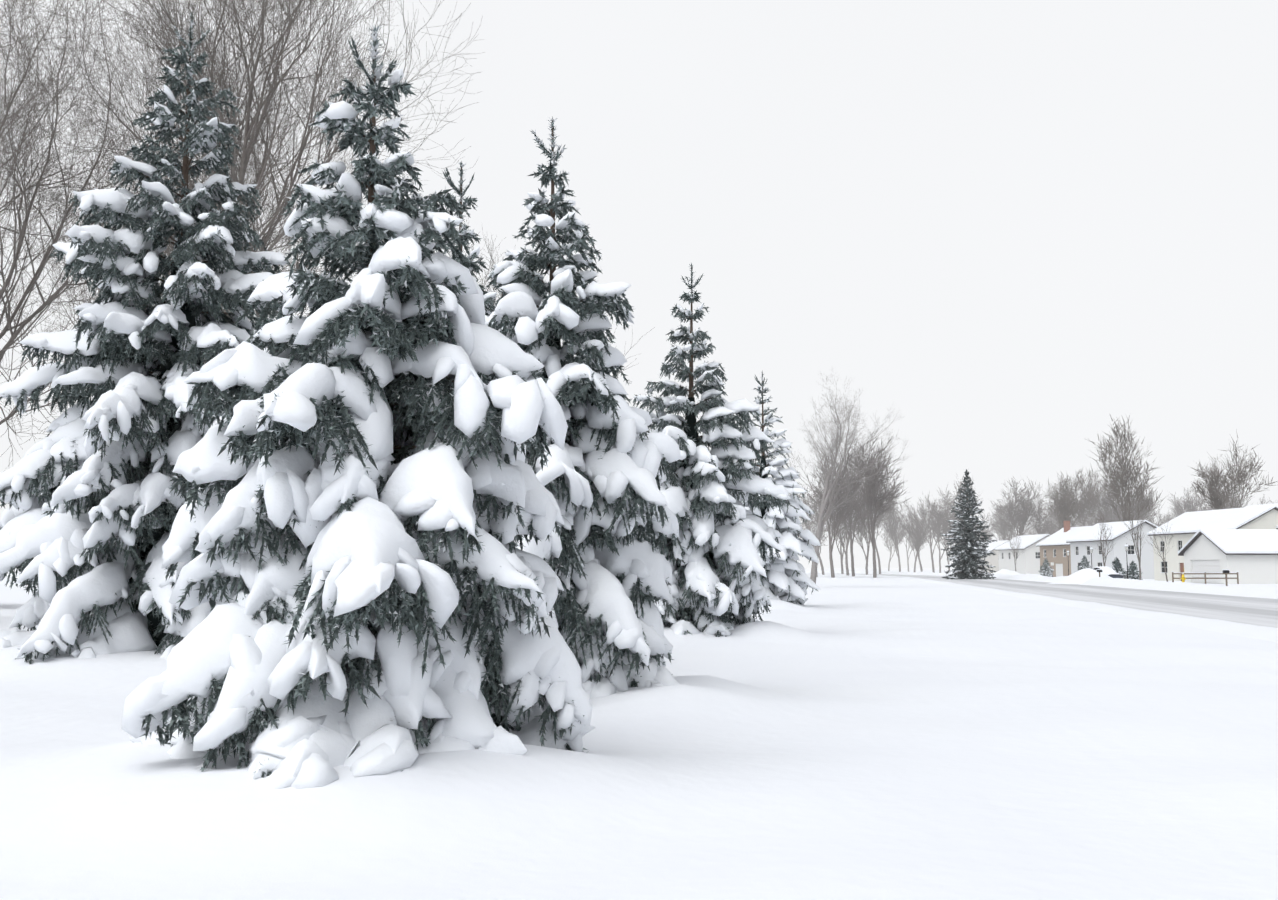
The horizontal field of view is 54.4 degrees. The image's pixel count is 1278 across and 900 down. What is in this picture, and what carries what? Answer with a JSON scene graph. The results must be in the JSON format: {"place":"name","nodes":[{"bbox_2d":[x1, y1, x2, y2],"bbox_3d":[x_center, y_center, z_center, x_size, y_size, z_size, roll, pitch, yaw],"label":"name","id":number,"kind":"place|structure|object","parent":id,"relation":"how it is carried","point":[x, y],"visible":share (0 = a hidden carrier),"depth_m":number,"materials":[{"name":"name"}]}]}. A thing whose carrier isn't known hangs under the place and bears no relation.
{"place":"outdoors","nodes":[
{"label":"outdoors","id":0,"kind":"place"},
{"bbox_2d":[0,568,1277,899],"bbox_3d":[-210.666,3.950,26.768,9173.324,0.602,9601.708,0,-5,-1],"label":"snowfield","id":1,"kind":"structure","parent":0,"point":[838,736],"depth_m":8.44,"materials":[{"name":"white snow"}]},
{"bbox_2d":[0,0,106,168],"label":"bare tree","id":2,"kind":"object","parent":1,"relation":"on","point":[26,103],"visible":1,"depth_m":32.44,"materials":[{"name":"grey plant"}]},
{"bbox_2d":[0,0,288,470],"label":"bare tree","id":3,"kind":"object","parent":1,"relation":"on","point":[16,248],"visible":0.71,"depth_m":36.87,"materials":[{"name":"brown plant"}]},
{"bbox_2d":[0,12,291,663],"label":"spruce","id":4,"kind":"object","parent":1,"relation":"on","point":[87,519],"visible":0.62,"depth_m":20.20,"materials":[{"name":"green plant"}]},
{"bbox_2d":[5,114,369,331],"bbox_3d":[-17.837,-3.749,51.625,15.970,20.366,12.345,3,-6,-27],"label":"bare tree","id":5,"kind":"object","parent":1,"relation":"on","point":[289,241],"visible":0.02,"depth_m":49.35,"materials":[{"name":"grey plant"}]},
{"bbox_2d":[6,0,427,362],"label":"bare tree","id":6,"kind":"object","parent":1,"relation":"on","point":[192,185],"visible":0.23,"depth_m":45.22,"materials":[{"name":"brown plant"}]},
{"bbox_2d":[0,0,483,322],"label":"bare tree","id":7,"kind":"object","parent":1,"relation":"on","point":[246,151],"visible":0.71,"depth_m":37.53,"materials":[{"name":"brown plant"}]},
{"bbox_2d":[122,24,594,788],"bbox_3d":[-2.080,-0.193,9.590,3.450,6.425,3.574,0,-5,-1],"label":"spruce","id":8,"kind":"object","parent":1,"relation":"on","point":[368,580],"visible":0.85,"depth_m":8.78,"materials":[{"name":"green plant"}]},
{"bbox_2d":[398,161,496,398],"bbox_3d":[-2.743,-0.458,19.445,3.416,8.324,3.278,0,-5,-1],"label":"spruce","id":9,"kind":"object","parent":1,"relation":"on","point":[490,296],"visible":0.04,"depth_m":19.68,"materials":[{"name":"green plant"}]},
{"bbox_2d":[434,216,654,377],"bbox_3d":[-5.020,-1.872,48.507,12.114,15.995,9.502,0,-5,-1],"label":"bare tree","id":10,"kind":"object","parent":1,"relation":"on","point":[495,300],"visible":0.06,"depth_m":51.29,"materials":[{"name":"grey plant"}]},
{"bbox_2d":[485,116,684,697],"bbox_3d":[-1.114,-0.329,14.893,3.380,7.571,3.881,0,-5,-1],"label":"spruce","id":11,"kind":"object","parent":1,"relation":"on","point":[601,477],"visible":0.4,"depth_m":14.29,"materials":[{"name":"green plant"}]},
{"bbox_2d":[633,263,790,636],"bbox_3d":[1.210,0.248,28.095,4.272,9.083,4.612,0,-5,-1],"label":"spruce","id":12,"kind":"object","parent":1,"relation":"on","point":[715,586],"visible":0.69,"depth_m":27.14,"materials":[{"name":"white plant"}]},
{"bbox_2d":[739,371,820,604],"bbox_3d":[4.753,1.571,47.104,4.110,9.311,4.064,0,-5,-1],"label":"spruce","id":13,"kind":"object","parent":1,"relation":"on","point":[788,579],"visible":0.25,"depth_m":46.30,"materials":[{"name":"white plant"}]},
{"bbox_2d":[800,520,815,545],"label":"road tree","id":14,"kind":"object","parent":1,"relation":"on","point":[806,527],"visible":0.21,"depth_m":255.62,"materials":[{"name":"grey plant"}]},
{"bbox_2d":[789,482,834,574],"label":"tree","id":15,"kind":"object","parent":1,"relation":"on","point":[814,519],"visible":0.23,"depth_m":269.71,"materials":[{"name":"grey plant"}]},
{"bbox_2d":[802,501,831,576],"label":"road tree","id":16,"kind":"object","parent":1,"relation":"on","point":[810,522],"visible":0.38,"depth_m":209.71,"materials":[{"name":"grey plant"}]},
{"bbox_2d":[825,510,849,573],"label":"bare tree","id":17,"kind":"object","parent":1,"relation":"on","point":[841,556],"visible":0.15,"depth_m":280.56,"materials":[{"name":"grey plant"}]},
{"bbox_2d":[810,456,874,577],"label":"tree","id":18,"kind":"object","parent":1,"relation":"on","point":[831,544],"visible":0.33,"depth_m":193.95,"materials":[{"name":"grey plant"}]},
{"bbox_2d":[804,455,883,575],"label":"tree","id":19,"kind":"object","parent":1,"relation":"on","point":[851,544],"visible":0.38,"depth_m":216.85,"materials":[{"name":"grey plant"}]},
{"bbox_2d":[784,373,910,583],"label":"bare tree","id":20,"kind":"object","parent":1,"relation":"on","point":[825,494],"visible":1,"depth_m":97.25,"materials":[{"name":"grey plant"}]},
{"bbox_2d":[822,483,872,574],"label":"tree","id":21,"kind":"object","parent":1,"relation":"on","point":[846,552],"visible":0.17,"depth_m":245.20,"materials":[{"name":"grey plant"}]},
{"bbox_2d":[852,509,880,574],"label":"tree","id":22,"kind":"object","parent":1,"relation":"on","point":[863,532],"visible":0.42,"depth_m":269.88,"materials":[{"name":"grey plant"}]},
{"bbox_2d":[847,490,892,573],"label":"tree","id":23,"kind":"object","parent":1,"relation":"on","point":[880,522],"visible":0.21,"depth_m":288.38,"materials":[{"name":"grey plant"}]},
{"bbox_2d":[839,430,911,577],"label":"bare tree","id":24,"kind":"object","parent":1,"relation":"on","point":[872,488],"visible":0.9,"depth_m":190.12,"materials":[{"name":"grey plant"}]},
{"bbox_2d":[879,523,906,570],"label":"tree","id":25,"kind":"object","parent":1,"relation":"on","point":[888,541],"visible":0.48,"depth_m":454.25,"materials":[{"name":"grey plant"}]},
{"bbox_2d":[877,478,908,571],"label":"tree","id":26,"kind":"object","parent":1,"relation":"on","point":[892,530],"visible":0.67,"depth_m":333.36,"materials":[{"name":"grey plant"}]},
{"bbox_2d":[895,517,923,571],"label":"tree","id":27,"kind":"object","parent":1,"relation":"on","point":[906,545],"visible":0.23,"depth_m":454.04,"materials":[{"name":"grey plant"}]},
{"bbox_2d":[892,507,936,571],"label":"tree","id":28,"kind":"object","parent":1,"relation":"on","point":[917,542],"visible":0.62,"depth_m":312.05,"materials":[{"name":"grey plant"}]},
{"bbox_2d":[904,522,931,571],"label":"tree","id":29,"kind":"object","parent":1,"relation":"on","point":[912,546],"visible":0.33,"depth_m":358.62,"materials":[{"name":"grey plant"}]},
{"bbox_2d":[904,499,957,572],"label":"tree","id":30,"kind":"object","parent":1,"relation":"on","point":[922,505],"visible":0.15,"depth_m":351.46,"materials":[{"name":"grey plant"}]},
{"bbox_2d":[902,496,961,572],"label":"tree","id":31,"kind":"object","parent":1,"relation":"on","point":[941,517],"visible":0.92,"depth_m":302.21,"materials":[{"name":"grey plant"}]},
{"bbox_2d":[926,509,956,570],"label":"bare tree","id":32,"kind":"object","parent":1,"relation":"on","point":[944,541],"visible":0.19,"depth_m":350.81,"materials":[{"name":"grey plant"}]},
{"bbox_2d":[917,475,982,543],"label":"tree","id":33,"kind":"object","parent":1,"relation":"on","point":[948,502],"visible":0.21,"depth_m":311.90,"materials":[{"name":"grey plant"}]},
{"bbox_2d":[940,469,996,578],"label":"conifer","id":34,"kind":"object","parent":1,"relation":"on","point":[968,551],"visible":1,"depth_m":164.82,"materials":[{"name":"green plant"}]},
{"bbox_2d":[972,516,994,541],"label":"tree","id":35,"kind":"object","parent":1,"relation":"on","point":[985,529],"visible":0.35,"depth_m":305.39,"materials":[{"name":"grey plant"}]},
{"bbox_2d":[960,540,1009,572],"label":"house","id":36,"kind":"structure","parent":1,"relation":"on","point":[992,559],"depth_m":291.18,"materials":[{"name":"white paint"}]},
{"bbox_2d":[986,505,1015,539],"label":"tree","id":37,"kind":"object","parent":1,"relation":"on","point":[999,536],"visible":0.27,"depth_m":411.58,"materials":[{"name":"grey plant"}]},
{"bbox_2d":[995,569,1019,574],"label":"snow pile","id":38,"kind":"object","parent":1,"relation":"on","point":[1003,571],"visible":0.35,"depth_m":189.37,"materials":[{"name":"white snow"}]},
{"bbox_2d":[990,496,1035,539],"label":"tree","id":39,"kind":"object","parent":1,"relation":"on","point":[1002,527],"visible":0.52,"depth_m":317.48,"materials":[{"name":"grey plant"}]},
{"bbox_2d":[1006,529,1025,570],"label":"street tree","id":40,"kind":"object","parent":1,"relation":"on","point":[1012,547],"visible":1,"depth_m":215.53,"materials":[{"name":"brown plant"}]},
{"bbox_2d":[990,476,1042,536],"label":"tree","id":41,"kind":"object","parent":1,"relation":"on","point":[1023,509],"visible":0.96,"depth_m":278.45,"materials":[{"name":"grey plant"}]},
{"bbox_2d":[1025,495,1054,534],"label":"tree","id":42,"kind":"object","parent":1,"relation":"on","point":[1039,522],"visible":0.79,"depth_m":275.56,"materials":[{"name":"grey plant"}]},
{"bbox_2d":[805,571,1277,598],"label":"snow bank","id":43,"kind":"structure","parent":1,"relation":"on","point":[1263,591],"depth_m":89.25,"materials":[{"name":"white snow"}]},
{"bbox_2d":[806,573,1277,641],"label":"snow bank","id":44,"kind":"structure","parent":1,"relation":"on","point":[1246,630],"depth_m":38.06,"materials":[{"name":"white snow"}]},
{"bbox_2d":[1039,558,1053,576],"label":"shrub","id":45,"kind":"object","parent":1,"relation":"on","point":[1046,569],"visible":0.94,"depth_m":196.27,"materials":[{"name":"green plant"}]},
{"bbox_2d":[1040,510,1075,533],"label":"tree","id":46,"kind":"object","parent":1,"relation":"on","point":[1053,526],"visible":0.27,"depth_m":290.50,"materials":[{"name":"grey plant"}]},
{"bbox_2d":[1042,495,1077,532],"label":"tree","id":47,"kind":"object","parent":1,"relation":"on","point":[1054,516],"visible":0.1,"depth_m":375.93,"materials":[{"name":"grey plant"}]},
{"bbox_2d":[1039,468,1103,529],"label":"tree","id":48,"kind":"object","parent":1,"relation":"on","point":[1064,512],"visible":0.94,"depth_m":230.81,"materials":[{"name":"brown plant"}]},
{"bbox_2d":[1048,568,1111,584],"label":"snow pile","id":49,"kind":"object","parent":1,"relation":"on","point":[1081,576],"visible":0.73,"depth_m":114.36,"materials":[{"name":"white snow"}]},
{"bbox_2d":[1051,467,1112,526],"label":"tree","id":50,"kind":"object","parent":1,"relation":"on","point":[1085,514],"visible":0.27,"depth_m":271.21,"materials":[{"name":"grey plant"}]},
{"bbox_2d":[1075,555,1092,571],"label":"shrub","id":51,"kind":"object","parent":1,"relation":"on","point":[1084,563],"visible":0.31,"depth_m":158.46,"materials":[{"name":"grey plant"}]},
{"bbox_2d":[1089,547,1092,566],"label":"lamp post","id":52,"kind":"object","parent":1,"relation":"on","point":[1091,549],"visible":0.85,"depth_m":138.58,"materials":[{"name":"grey metal"}]},
{"bbox_2d":[1074,497,1126,526],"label":"tree","id":53,"kind":"object","parent":1,"relation":"on","point":[1108,514],"visible":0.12,"depth_m":341.09,"materials":[{"name":"grey plant"}]},
{"bbox_2d":[1094,511,1115,565],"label":"street tree","id":54,"kind":"object","parent":1,"relation":"on","point":[1103,552],"visible":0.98,"depth_m":130.85,"materials":[{"name":"grey plant"}]},
{"bbox_2d":[1093,566,1122,577],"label":"snowed car","id":55,"kind":"object","parent":1,"relation":"on","point":[1109,571],"visible":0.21,"depth_m":123.72,"materials":[{"name":"grey paint"}]},
{"bbox_2d":[1079,467,1139,524],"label":"tree","id":56,"kind":"object","parent":1,"relation":"on","point":[1104,501],"visible":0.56,"depth_m":269.51,"materials":[{"name":"grey plant"}]},
{"bbox_2d":[1112,557,1125,577],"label":"shrub","id":57,"kind":"object","parent":1,"relation":"on","point":[1117,564],"visible":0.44,"depth_m":133.29,"materials":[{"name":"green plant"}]},
{"bbox_2d":[1124,543,1128,578],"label":"lamp post","id":58,"kind":"object","parent":1,"relation":"on","point":[1126,546],"visible":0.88,"depth_m":120.57,"materials":[{"name":"grey metal"}]},
{"bbox_2d":[1086,415,1168,522],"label":"tree","id":59,"kind":"object","parent":1,"relation":"on","point":[1118,479],"visible":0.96,"depth_m":185.85,"materials":[{"name":"brown plant"}]},
{"bbox_2d":[1115,488,1146,579],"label":"street tree","id":60,"kind":"object","parent":1,"relation":"on","point":[1137,538],"visible":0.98,"depth_m":106.43,"materials":[{"name":"grey plant"}]},
{"bbox_2d":[1124,561,1142,579],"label":"shrub","id":61,"kind":"object","parent":1,"relation":"on","point":[1133,573],"visible":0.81,"depth_m":132.25,"materials":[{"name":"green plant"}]},
{"bbox_2d":[1110,480,1164,525],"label":"tree","id":62,"kind":"object","parent":1,"relation":"on","point":[1148,514],"visible":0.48,"depth_m":287.22,"materials":[{"name":"grey plant"}]},
{"bbox_2d":[1120,497,1160,525],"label":"tree","id":63,"kind":"object","parent":1,"relation":"on","point":[1136,513],"visible":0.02,"depth_m":332.07,"materials":[{"name":"grey plant"}]},
{"bbox_2d":[1143,514,1172,581],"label":"street tree","id":64,"kind":"object","parent":1,"relation":"on","point":[1170,539],"visible":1,"depth_m":125.13,"materials":[{"name":"grey plant"}]},
{"bbox_2d":[1153,514,1172,524],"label":"tree","id":65,"kind":"object","parent":1,"relation":"on","point":[1167,519],"visible":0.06,"depth_m":380.38,"materials":[{"name":"grey plant"}]},
{"bbox_2d":[1157,510,1177,520],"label":"tree","id":66,"kind":"object","parent":1,"relation":"on","point":[1170,517],"visible":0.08,"depth_m":420.45,"materials":[{"name":"grey plant"}]},
{"bbox_2d":[1169,484,1208,516],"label":"tree","id":67,"kind":"object","parent":1,"relation":"on","point":[1188,505],"visible":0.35,"depth_m":307.03,"materials":[{"name":"grey plant"}]},
{"bbox_2d":[1172,571,1238,583],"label":"fence","id":68,"kind":"object","parent":1,"relation":"on","point":[1204,573],"visible":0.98,"depth_m":110.55,"materials":[{"name":"brown wood"}]},
{"bbox_2d":[1190,491,1226,510],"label":"tree","id":69,"kind":"object","parent":1,"relation":"on","point":[1199,500],"visible":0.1,"depth_m":323.77,"materials":[{"name":"grey plant"}]},
{"bbox_2d":[1147,505,1277,580],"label":"cream house","id":70,"kind":"structure","parent":1,"relation":"on","point":[1184,528],"depth_m":143.53,"materials":[{"name":"white"}]},
{"bbox_2d":[1222,569,1229,585],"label":"mailbox","id":71,"kind":"object","parent":1,"relation":"on","point":[1225,571],"visible":0.9,"depth_m":92.45,"materials":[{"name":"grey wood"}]},
{"bbox_2d":[1190,429,1276,509],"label":"tree","id":72,"kind":"object","parent":1,"relation":"on","point":[1214,501],"visible":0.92,"depth_m":171.95,"materials":[{"name":"brown plant"}]},
{"bbox_2d":[1214,487,1269,508],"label":"tree","id":73,"kind":"object","parent":1,"relation":"on","point":[1238,501],"visible":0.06,"depth_m":308.69,"materials":[{"name":"grey plant"}]},
{"bbox_2d":[1245,503,1277,528],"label":"white house","id":74,"kind":"structure","parent":1,"relation":"on","point":[1264,505],"depth_m":143.68,"materials":[{"name":"white"}]},
{"bbox_2d":[0,0,1277,567],"label":"sky","id":75,"kind":"structure","parent":0,"point":[1018,227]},
{"bbox_2d":[995,534,1050,574],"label":"pale house","id":76,"kind":"structure","parent":0,"point":[1027,561],"depth_m":239.25,"materials":[{"name":"white paint"}]},
{"bbox_2d":[824,573,1277,627],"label":"street","id":77,"kind":"structure","parent":0,"point":[1253,611],"depth_m":60.55,"materials":[{"name":"white snow"}]},
{"bbox_2d":[1036,521,1090,576],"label":"brown house","id":78,"kind":"structure","parent":0,"point":[1055,547],"depth_m":206.94,"materials":[{"name":"beige paint"}]},
{"bbox_2d":[1066,520,1157,578],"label":"grey house","id":79,"kind":"structure","parent":0,"point":[1082,543],"depth_m":169.88,"materials":[{"name":"white paint"}]},
{"bbox_2d":[1178,529,1277,583],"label":"white garage","id":80,"kind":"structure","parent":0,"point":[1250,556],"depth_m":120.39,"materials":[{"name":"white paint"}]}
]}

